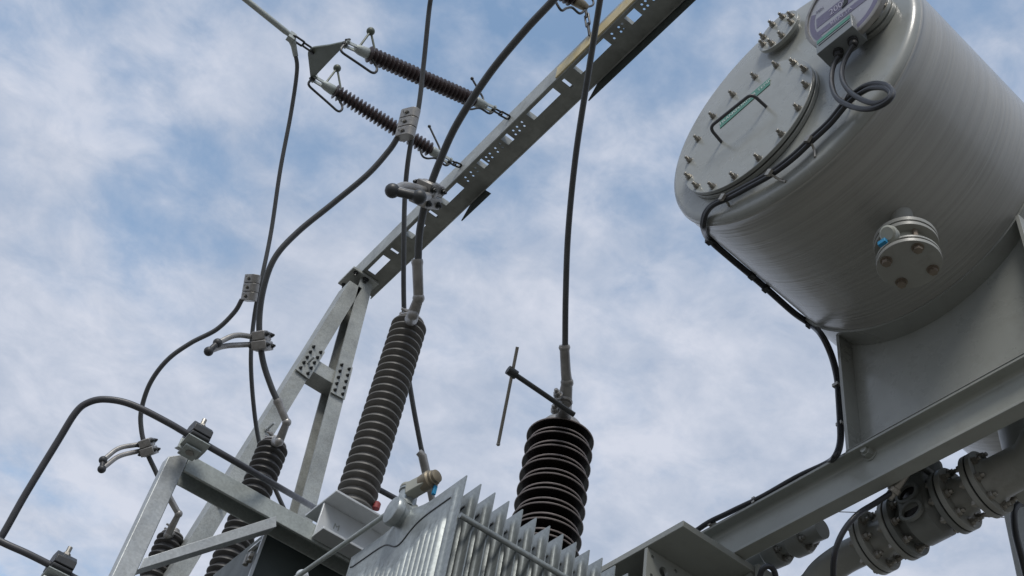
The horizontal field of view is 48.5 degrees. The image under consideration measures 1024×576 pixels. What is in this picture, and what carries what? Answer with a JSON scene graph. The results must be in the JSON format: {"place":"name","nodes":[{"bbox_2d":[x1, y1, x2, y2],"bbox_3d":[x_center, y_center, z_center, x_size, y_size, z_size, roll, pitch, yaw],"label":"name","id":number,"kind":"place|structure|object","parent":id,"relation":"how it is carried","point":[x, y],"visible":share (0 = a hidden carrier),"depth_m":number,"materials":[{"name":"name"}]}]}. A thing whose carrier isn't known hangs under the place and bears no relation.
{"place":"outdoors","nodes":[
{"label":"outdoors","id":0,"kind":"place"},
{"bbox_2d":[395,107,420,141],"bbox_3d":[-0.528,-0.830,5.760,0.104,0.184,0.149,9,-47,3],"label":"groove clamp","id":1,"kind":"object","parent":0,"point":[407,123],"visible":1,"depth_m":5.73,"materials":[{"name":"metal"}]},
{"bbox_2d":[401,0,432,451],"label":"drop conductor","id":2,"kind":"object","parent":1,"relation":"attached to","point":[404,211],"visible":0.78,"depth_m":5.71,"materials":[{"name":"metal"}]},
{"bbox_2d":[416,450,434,500],"bbox_3d":[-0.406,1.018,5.658,0.051,0.288,0.356,-14,-52,22],"label":"conductor lug","id":3,"kind":"object","parent":2,"relation":"attached to","point":[423,459],"visible":0.45,"depth_m":5.64,"materials":[{"name":"metal"}]},
{"bbox_2d":[0,0,1023,575],"label":"sky","id":4,"kind":"structure","parent":0,"point":[141,141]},
{"label":"ground","id":5,"kind":"structure","parent":0,"visible":0},
{"bbox_2d":[109,438,391,575],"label":"support frame","id":6,"kind":"object","parent":5,"relation":"on","point":[338,517],"visible":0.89,"depth_m":4.03,"materials":[{"name":"metal"}]},
{"bbox_2d":[140,496,183,575],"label":"surge arrester","id":7,"kind":"object","parent":6,"relation":"on","point":[170,537],"visible":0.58,"depth_m":6.32,"materials":[{"name":"brown plastic"}]},
{"bbox_2d":[138,299,243,476],"bbox_3d":[-1.878,0.560,6.391,0.342,0.936,0.749,20,-47,-7],"label":"tap conductor","id":8,"kind":"object","parent":7,"relation":"attached to","point":[221,325],"visible":0.82,"depth_m":6.41,"materials":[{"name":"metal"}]},
{"bbox_2d":[97,437,160,472],"bbox_3d":[-2.096,0.923,6.228,0.277,0.352,0.140,35,-51,-19],"label":"earthing stirrup","id":9,"kind":"object","parent":8,"relation":"attached to","point":[146,446],"visible":1,"depth_m":6.28,"materials":[{"name":"metal"}]},
{"bbox_2d":[241,274,260,301],"bbox_3d":[-1.498,0.000,6.520,0.104,0.175,0.164,7,-47,5],"label":"groove clamp","id":10,"kind":"object","parent":8,"relation":"attached to","point":[250,289],"visible":1,"depth_m":6.49,"materials":[{"name":"metal"}]},
{"bbox_2d":[175,418,212,459],"bbox_3d":[-1.086,0.511,3.919,0.084,0.152,0.112,35,-51,-19],"label":"cable cleat","id":11,"kind":"object","parent":6,"relation":"attached to","point":[199,436],"visible":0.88,"depth_m":3.87,"materials":[{"name":"plastic"}]},
{"bbox_2d":[0,396,315,538],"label":"earth cable","id":12,"kind":"object","parent":11,"relation":"attached to","point":[47,458],"visible":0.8,"depth_m":3.85,"materials":[{"name":"black rubber"}]},
{"bbox_2d":[204,398,290,575],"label":"surge arrester","id":13,"kind":"object","parent":6,"relation":"on","point":[269,455],"visible":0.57,"depth_m":5.48,"materials":[{"name":"grey plastic"}]},
{"bbox_2d":[256,137,399,399],"bbox_3d":[-0.988,-0.165,5.591,0.339,1.184,0.923,25,-48,-11],"label":"tap conductor","id":14,"kind":"object","parent":13,"relation":"attached to","point":[365,176],"visible":0.99,"depth_m":5.62,"materials":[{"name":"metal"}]},
{"bbox_2d":[204,330,275,355],"bbox_3d":[-1.296,0.278,5.445,0.307,0.316,0.143,35,-51,-19],"label":"earthing stirrup","id":15,"kind":"object","parent":14,"relation":"attached to","point":[261,339],"visible":1,"depth_m":5.49,"materials":[{"name":"metal"}]},
{"bbox_2d":[338,259,425,510],"bbox_3d":[-0.410,0.236,4.414,0.175,1.111,0.888,18,-47,-5],"label":"surge arrester","id":16,"kind":"object","parent":6,"relation":"on","point":[363,474],"visible":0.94,"depth_m":4.53,"materials":[{"name":"grey ceramic"}]},
{"bbox_2d":[379,488,397,499],"bbox_3d":[-0.508,0.869,4.750,0.298,0.073,0.025,20,-47,-7],"label":"earth cable","id":17,"kind":"object","parent":16,"relation":"attached to","point":[387,494],"visible":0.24,"depth_m":4.74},
{"bbox_2d":[414,0,557,258],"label":"drop conductor","id":18,"kind":"object","parent":16,"relation":"attached to","point":[530,24],"visible":0.89,"depth_m":4.05,"materials":[{"name":"metal"}]},
{"bbox_2d":[385,178,446,209],"bbox_3d":[-0.330,-0.335,4.024,0.142,0.323,0.278,1,-48,11],"label":"earthing stirrup","id":19,"kind":"object","parent":18,"relation":"attached to","point":[424,193],"visible":1,"depth_m":4.01,"materials":[{"name":"metal"}]},
{"bbox_2d":[213,534,341,575],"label":"cabinet","id":20,"kind":"object","parent":5,"relation":"on","point":[265,555],"visible":0.81,"depth_m":4.12,"materials":[{"name":"grey metal"}]},
{"bbox_2d":[163,0,695,575],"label":"gantry","id":21,"kind":"object","parent":5,"relation":"on","point":[361,284],"visible":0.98,"depth_m":7.36,"materials":[{"name":"metal"}]},
{"bbox_2d":[307,64,461,167],"bbox_3d":[-0.808,-1.093,7.426,1.182,0.398,0.104,30,-49,-25],"label":"strain insulator","id":22,"kind":"object","parent":21,"relation":"attached to","point":[421,144],"visible":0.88,"depth_m":7.32,"materials":[{"name":"ceramic"}]},
{"bbox_2d":[340,27,510,119],"bbox_3d":[-0.516,-1.299,7.008,1.277,0.374,0.104,18,-43,-35],"label":"strain insulator","id":23,"kind":"object","parent":21,"relation":"attached to","point":[375,57],"visible":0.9,"depth_m":6.89,"materials":[{"name":"ceramic"}]},
{"bbox_2d":[308,38,350,79],"bbox_3d":[-1.147,-1.418,6.897,0.150,0.315,0.597,35,-51,-19],"label":"yoke plate","id":24,"kind":"object","parent":23,"relation":"attached to","point":[320,57],"visible":0.99,"depth_m":6.92,"materials":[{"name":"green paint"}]},
{"bbox_2d":[242,0,312,52],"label":"line conductor","id":25,"kind":"object","parent":24,"relation":"attached to","point":[254,6],"visible":1,"depth_m":6.85,"materials":[{"name":"metal"}]},
{"bbox_2d":[249,30,298,507],"bbox_3d":[-1.384,-0.138,6.723,0.178,2.210,1.876,-3,-49,14],"label":"jumper conductor","id":26,"kind":"object","parent":25,"relation":"hanging from","point":[290,38],"visible":0.83,"depth_m":6.70,"materials":[{"name":"metal"}]},
{"bbox_2d":[556,0,594,36],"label":"strain insulator","id":27,"kind":"object","parent":21,"relation":"attached to","point":[583,5],"visible":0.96,"depth_m":6.94,"materials":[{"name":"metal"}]},
{"bbox_2d":[1004,500,1023,575],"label":"steel column","id":28,"kind":"structure","parent":5,"relation":"on","point":[1020,517],"depth_m":3.88,"materials":[{"name":"grey metal"}]},
{"bbox_2d":[1010,501,1023,575],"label":"column cable","id":29,"kind":"object","parent":28,"relation":"attached to","point":[1015,531],"depth_m":3.63,"materials":[{"name":"black rubber"}]},
{"bbox_3d":[0.524,3.965,3.672,3.900,2.745,2.750,35,-51,-19],"label":"transformer tank","id":30,"kind":"object","parent":5,"relation":"on","visible":0},
{"bbox_2d":[295,475,627,575],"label":"radiator","id":31,"kind":"object","parent":30,"relation":"attached to","point":[452,530],"visible":1,"depth_m":2.85,"materials":[{"name":"metal"}]},
{"bbox_2d":[400,470,441,498],"bbox_3d":[-0.248,0.534,3.027,0.056,0.074,0.144,39,-52,-22],"label":"radiator valve","id":32,"kind":"object","parent":31,"relation":"attached to","point":[424,482],"visible":0.94,"depth_m":3.00,"materials":[{"name":"beige paint"}]},
{"bbox_2d":[496,344,593,557],"bbox_3d":[0.066,0.933,4.052,0.340,1.704,0.761,-1,-48,12],"label":"bushing","id":33,"kind":"object","parent":30,"relation":"on","point":[553,484],"visible":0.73,"depth_m":4.43,"materials":[{"name":"brown ceramic"}]},
{"bbox_2d":[562,0,602,344],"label":"drop conductor","id":34,"kind":"object","parent":33,"relation":"attached to","point":[578,136],"visible":1,"depth_m":4.36,"materials":[{"name":"metal"}]},
{"bbox_2d":[601,521,771,575],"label":"end bracket","id":35,"kind":"object","parent":30,"relation":"attached to","point":[682,548],"visible":1,"depth_m":3.62,"materials":[{"name":"grey metal"}]},
{"bbox_2d":[757,563,778,575],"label":"cable loop","id":36,"kind":"object","parent":35,"relation":"attached to","point":[766,566],"visible":1,"depth_m":3.39,"materials":[{"name":"black rubber"}]},
{"bbox_2d":[701,354,1023,559],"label":"support beam","id":37,"kind":"structure","parent":35,"relation":"on","point":[974,411],"depth_m":3.35,"materials":[{"name":"grey metal"}]},
{"bbox_2d":[746,520,829,568],"bbox_3d":[0.823,0.927,3.869,0.124,0.128,0.604,35,-51,-19],"label":"pipe","id":38,"kind":"object","parent":37,"relation":"attached to","point":[805,542],"visible":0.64,"depth_m":3.71,"materials":[{"name":"grey metal"}]},
{"bbox_2d":[805,203,1023,451],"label":"saddle","id":39,"kind":"object","parent":37,"relation":"on","point":[967,328],"visible":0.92,"depth_m":3.47,"materials":[{"name":"grey paint"}]},
{"bbox_2d":[674,0,1023,457],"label":"conservator tank","id":40,"kind":"object","parent":39,"relation":"on","point":[937,142],"visible":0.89,"depth_m":3.43,"materials":[{"name":"grey metal"}]},
{"bbox_2d":[699,44,889,530],"bbox_3d":[0.780,0.388,3.633,0.543,1.167,2.142,9,-47,3],"label":"gauge cable","id":41,"kind":"object","parent":40,"relation":"attached to","point":[857,96],"visible":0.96,"depth_m":3.36,"materials":[{"name":"black rubber"}]},
{"bbox_2d":[696,55,895,529],"bbox_3d":[0.775,0.383,3.629,0.537,1.167,2.141,9,-47,3],"label":"gauge cable","id":42,"kind":"object","parent":40,"relation":"attached to","point":[846,104],"visible":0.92,"depth_m":3.55,"materials":[{"name":"black rubber"}]},
{"bbox_2d":[873,207,942,288],"bbox_3d":[1.080,-0.137,3.212,0.308,0.377,0.191,35,-51,-19],"label":"drain valve","id":43,"kind":"object","parent":40,"relation":"attached to","point":[907,251],"visible":1,"depth_m":3.20,"materials":[{"name":"grey paint"}]},
{"bbox_2d":[801,417,1023,575],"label":"oil pipe","id":44,"kind":"object","parent":40,"relation":"attached to","point":[877,541],"visible":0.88,"depth_m":3.30,"materials":[{"name":"grey metal"}]},
{"bbox_2d":[887,461,956,545],"bbox_3d":[1.203,0.615,3.401,0.282,0.260,0.153,35,-51,-19],"label":"gas relay","id":45,"kind":"object","parent":44,"relation":"attached to","point":[917,514],"visible":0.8,"depth_m":3.33,"materials":[{"name":"grey cast paint"},{"name":"stainless steel"},{"name":"glass"}]},
{"bbox_2d":[830,491,891,575],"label":"relay cable","id":46,"kind":"object","parent":45,"relation":"attached to","point":[854,517],"visible":1,"depth_m":3.17,"materials":[{"name":"black rubber"}]},
{"bbox_2d":[895,482,919,503],"bbox_3d":[1.176,0.612,3.384,0.014,0.066,0.080,35,-51,-19],"label":"window frame","id":47,"kind":"structure","parent":45,"relation":"in","point":[909,488],"depth_m":3.39,"materials":[{"name":"paint"}]},
{"bbox_2d":[899,499,923,521],"bbox_3d":[1.171,0.653,3.332,0.014,0.066,0.080,35,-51,-19],"label":"window frame","id":48,"kind":"structure","parent":45,"relation":"in","point":[911,515],"depth_m":3.33,"materials":[{"name":"paint"}]},
{"bbox_3d":[-1.681,2.044,2.309,0.080,3.364,0.080,35,-51,-19],"label":"cleat post","id":49,"kind":"object","parent":5,"relation":"on","visible":0},
{"bbox_2d":[41,546,76,575],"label":"cable cleat","id":50,"kind":"object","parent":49,"relation":"on","point":[63,563],"visible":0.98,"depth_m":3.55,"materials":[{"name":"plastic"}]},
{"bbox_2d":[0,537,77,575],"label":"earth cable","id":51,"kind":"object","parent":50,"relation":"attached to","point":[27,553],"visible":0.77,"depth_m":3.55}
]}

